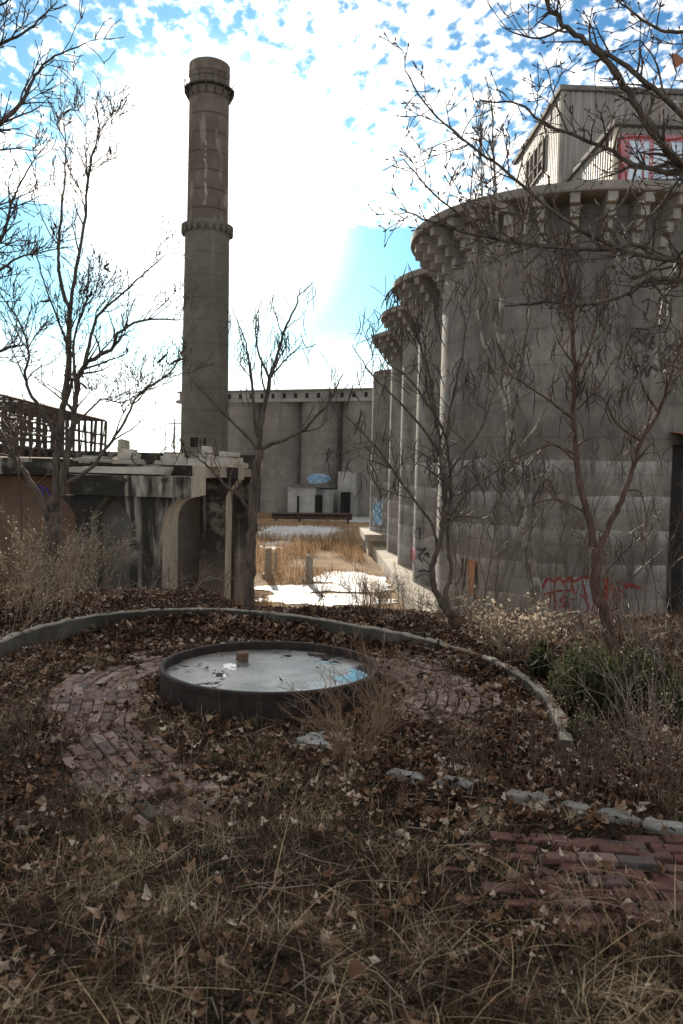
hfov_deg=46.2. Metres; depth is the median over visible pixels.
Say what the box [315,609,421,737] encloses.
dry weed
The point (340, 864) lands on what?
twig litter
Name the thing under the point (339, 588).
snow patch
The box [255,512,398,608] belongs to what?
dry reeds
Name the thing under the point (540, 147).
window
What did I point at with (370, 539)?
loading dock
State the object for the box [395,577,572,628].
dry weed
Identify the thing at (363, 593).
dry weed
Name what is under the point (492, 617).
dry hydrangea
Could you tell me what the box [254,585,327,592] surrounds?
snow patch
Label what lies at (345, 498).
door
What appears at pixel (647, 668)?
evergreen shrub
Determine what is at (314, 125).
sky
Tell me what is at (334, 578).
snow patch
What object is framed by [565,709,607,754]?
evergreen shrub
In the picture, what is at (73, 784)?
dry weed
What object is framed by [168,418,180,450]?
utility pole
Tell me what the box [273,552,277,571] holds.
concrete post
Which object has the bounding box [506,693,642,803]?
dry weed
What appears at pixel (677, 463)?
doorway
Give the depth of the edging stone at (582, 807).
4.05 m
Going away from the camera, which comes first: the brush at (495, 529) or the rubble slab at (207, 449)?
the brush at (495, 529)
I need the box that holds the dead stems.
[0,580,682,1023]
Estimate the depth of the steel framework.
33.93 m
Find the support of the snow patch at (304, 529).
on the ground at (324, 856)
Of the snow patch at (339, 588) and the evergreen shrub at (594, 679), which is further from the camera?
the snow patch at (339, 588)
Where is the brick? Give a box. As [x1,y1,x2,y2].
[236,651,248,661]
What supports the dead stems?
on the ground at (324, 856)
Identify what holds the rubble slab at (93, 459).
on the trestle
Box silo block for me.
[176,388,372,516]
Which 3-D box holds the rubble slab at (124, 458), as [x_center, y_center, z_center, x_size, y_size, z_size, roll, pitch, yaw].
[-5.817,-1.514,21.850,0.625,0.416,1.176,1,3,-2]
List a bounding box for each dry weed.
[0,669,136,759]
[0,746,208,834]
[140,549,239,598]
[245,555,363,613]
[276,642,444,768]
[312,557,500,626]
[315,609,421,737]
[335,558,412,616]
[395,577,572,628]
[416,673,591,787]
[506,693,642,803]
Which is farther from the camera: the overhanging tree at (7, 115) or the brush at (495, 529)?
the brush at (495, 529)
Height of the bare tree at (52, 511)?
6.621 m
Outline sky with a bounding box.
[0,0,682,452]
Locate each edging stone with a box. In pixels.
[386,768,427,784]
[437,775,472,791]
[505,789,558,808]
[560,800,590,818]
[594,807,641,824]
[642,816,682,833]
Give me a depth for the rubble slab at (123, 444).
25.46 m
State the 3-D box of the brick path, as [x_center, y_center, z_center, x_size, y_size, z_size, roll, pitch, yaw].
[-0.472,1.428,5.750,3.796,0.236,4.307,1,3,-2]
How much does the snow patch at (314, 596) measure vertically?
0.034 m
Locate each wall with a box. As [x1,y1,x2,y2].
[0,456,89,588]
[0,605,568,751]
[0,607,574,755]
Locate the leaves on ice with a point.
(206, 667)
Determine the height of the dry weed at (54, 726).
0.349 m
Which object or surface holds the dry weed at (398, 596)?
on the ground at (324, 856)
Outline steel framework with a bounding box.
[0,393,107,457]
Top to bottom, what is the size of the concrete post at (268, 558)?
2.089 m
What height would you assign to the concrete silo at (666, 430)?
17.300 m
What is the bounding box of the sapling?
[170,272,342,607]
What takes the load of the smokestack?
on the ground at (324, 856)
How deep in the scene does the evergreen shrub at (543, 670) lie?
6.69 m
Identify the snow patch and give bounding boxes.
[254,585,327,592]
[256,541,293,549]
[258,525,350,540]
[259,592,397,606]
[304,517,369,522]
[304,584,392,592]
[314,571,390,586]
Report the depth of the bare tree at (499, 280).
9.16 m
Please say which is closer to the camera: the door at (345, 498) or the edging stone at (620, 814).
the edging stone at (620, 814)
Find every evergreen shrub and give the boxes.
[525,634,557,679]
[543,633,633,715]
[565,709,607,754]
[610,636,674,707]
[654,670,682,727]
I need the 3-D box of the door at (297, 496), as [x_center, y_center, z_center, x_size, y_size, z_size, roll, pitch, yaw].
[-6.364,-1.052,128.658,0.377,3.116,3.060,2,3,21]
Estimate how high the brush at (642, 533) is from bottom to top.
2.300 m
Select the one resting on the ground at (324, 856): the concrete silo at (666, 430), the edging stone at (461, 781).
the edging stone at (461, 781)
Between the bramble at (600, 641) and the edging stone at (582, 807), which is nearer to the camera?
the edging stone at (582, 807)
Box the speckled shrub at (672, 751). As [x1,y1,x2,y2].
[534,651,682,805]
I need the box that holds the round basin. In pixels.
[159,641,378,721]
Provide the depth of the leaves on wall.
7.42 m
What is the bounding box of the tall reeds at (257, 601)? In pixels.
[231,580,287,606]
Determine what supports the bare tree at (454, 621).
on the ground at (324, 856)
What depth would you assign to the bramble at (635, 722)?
4.70 m
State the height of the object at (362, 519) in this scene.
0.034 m
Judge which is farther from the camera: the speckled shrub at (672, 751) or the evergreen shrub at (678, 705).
the evergreen shrub at (678, 705)
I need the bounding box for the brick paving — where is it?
[440,831,682,938]
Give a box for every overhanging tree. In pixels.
[0,0,124,539]
[367,0,682,404]
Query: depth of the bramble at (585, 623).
6.95 m
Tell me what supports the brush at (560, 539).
on the ground at (324, 856)
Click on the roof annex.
(601, 161)
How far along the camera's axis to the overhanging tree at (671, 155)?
4.55 m
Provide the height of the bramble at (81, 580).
0.774 m
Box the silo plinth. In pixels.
[373,546,436,615]
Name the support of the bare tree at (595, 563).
on the ground at (324, 856)
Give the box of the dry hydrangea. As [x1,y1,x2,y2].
[456,591,578,663]
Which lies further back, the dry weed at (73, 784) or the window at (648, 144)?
the window at (648, 144)
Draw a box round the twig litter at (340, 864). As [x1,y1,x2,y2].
[0,584,682,1023]
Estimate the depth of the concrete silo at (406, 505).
50.88 m
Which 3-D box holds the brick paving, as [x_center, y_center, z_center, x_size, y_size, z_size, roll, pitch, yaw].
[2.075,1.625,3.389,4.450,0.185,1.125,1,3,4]
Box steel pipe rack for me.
[271,512,351,523]
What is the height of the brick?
0.068 m
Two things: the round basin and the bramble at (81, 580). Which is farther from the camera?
the bramble at (81, 580)
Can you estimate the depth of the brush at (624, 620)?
6.26 m
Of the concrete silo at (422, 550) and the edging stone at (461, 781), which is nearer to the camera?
the edging stone at (461, 781)
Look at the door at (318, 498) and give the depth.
126.06 m
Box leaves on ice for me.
[186,649,319,680]
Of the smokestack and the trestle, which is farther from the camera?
the smokestack
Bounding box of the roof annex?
[563,118,682,182]
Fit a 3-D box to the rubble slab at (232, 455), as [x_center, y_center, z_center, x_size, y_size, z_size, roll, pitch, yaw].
[-4.192,-1.941,29.888,1.348,0.621,1.242,1,3,-2]
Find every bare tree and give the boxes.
[0,50,214,588]
[322,264,569,632]
[443,75,582,614]
[457,206,682,665]
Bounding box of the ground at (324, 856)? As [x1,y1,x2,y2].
[0,512,682,1023]
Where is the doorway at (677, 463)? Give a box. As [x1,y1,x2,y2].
[666,445,682,615]
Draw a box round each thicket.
[0,506,141,593]
[0,507,133,632]
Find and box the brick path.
[44,645,510,853]
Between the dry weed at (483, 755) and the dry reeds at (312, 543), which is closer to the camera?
the dry weed at (483, 755)
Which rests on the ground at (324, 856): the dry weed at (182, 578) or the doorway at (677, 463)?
the dry weed at (182, 578)
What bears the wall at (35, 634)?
on the ground at (324, 856)
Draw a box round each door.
[297,496,298,511]
[315,495,321,512]
[340,492,350,512]
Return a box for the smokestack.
[180,56,234,453]
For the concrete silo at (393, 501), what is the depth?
59.63 m
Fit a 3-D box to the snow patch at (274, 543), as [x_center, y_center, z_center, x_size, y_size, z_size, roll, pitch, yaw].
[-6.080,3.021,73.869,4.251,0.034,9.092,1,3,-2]
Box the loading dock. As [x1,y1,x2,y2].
[359,527,386,555]
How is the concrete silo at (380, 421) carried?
on the ground at (324, 856)
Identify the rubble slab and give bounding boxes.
[72,455,120,462]
[113,439,129,463]
[113,449,143,463]
[154,452,185,464]
[199,446,213,457]
[216,451,247,467]
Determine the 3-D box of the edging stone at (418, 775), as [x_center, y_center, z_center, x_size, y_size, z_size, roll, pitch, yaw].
[0.368,1.508,4.483,0.254,0.110,0.098,2,3,22]
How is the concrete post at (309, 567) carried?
on the ground at (324, 856)
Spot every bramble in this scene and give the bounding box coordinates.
[2,536,279,608]
[503,554,682,675]
[516,562,682,715]
[537,613,682,786]
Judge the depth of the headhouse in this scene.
38.53 m
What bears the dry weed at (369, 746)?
on the ground at (324, 856)
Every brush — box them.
[424,415,551,619]
[501,388,638,631]
[540,412,682,657]
[556,563,682,702]
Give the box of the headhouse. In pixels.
[513,84,682,188]
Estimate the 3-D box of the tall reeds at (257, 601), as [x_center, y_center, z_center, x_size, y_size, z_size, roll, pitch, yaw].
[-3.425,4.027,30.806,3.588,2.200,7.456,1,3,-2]
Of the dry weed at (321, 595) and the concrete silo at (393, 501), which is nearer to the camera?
the dry weed at (321, 595)
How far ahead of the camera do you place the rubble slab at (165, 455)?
22.48 m
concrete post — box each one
[262,548,273,578]
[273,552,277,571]
[302,554,312,583]
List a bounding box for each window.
[525,136,544,185]
[619,133,682,182]
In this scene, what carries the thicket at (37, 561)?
on the ground at (324, 856)
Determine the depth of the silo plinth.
47.87 m
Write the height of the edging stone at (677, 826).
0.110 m
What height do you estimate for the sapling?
4.383 m
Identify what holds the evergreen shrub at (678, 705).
on the ground at (324, 856)
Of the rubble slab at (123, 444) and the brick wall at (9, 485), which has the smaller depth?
the brick wall at (9, 485)
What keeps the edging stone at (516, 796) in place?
on the ground at (324, 856)
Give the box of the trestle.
[0,442,262,604]
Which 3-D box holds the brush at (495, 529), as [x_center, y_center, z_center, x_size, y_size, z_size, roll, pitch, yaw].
[1.586,0.067,8.753,1.469,2.323,1.216,1,3,-2]
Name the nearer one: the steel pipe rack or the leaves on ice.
the leaves on ice
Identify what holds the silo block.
on the ground at (324, 856)
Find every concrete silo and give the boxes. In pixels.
[369,369,390,532]
[372,330,402,553]
[381,305,418,567]
[393,268,442,586]
[411,179,682,615]

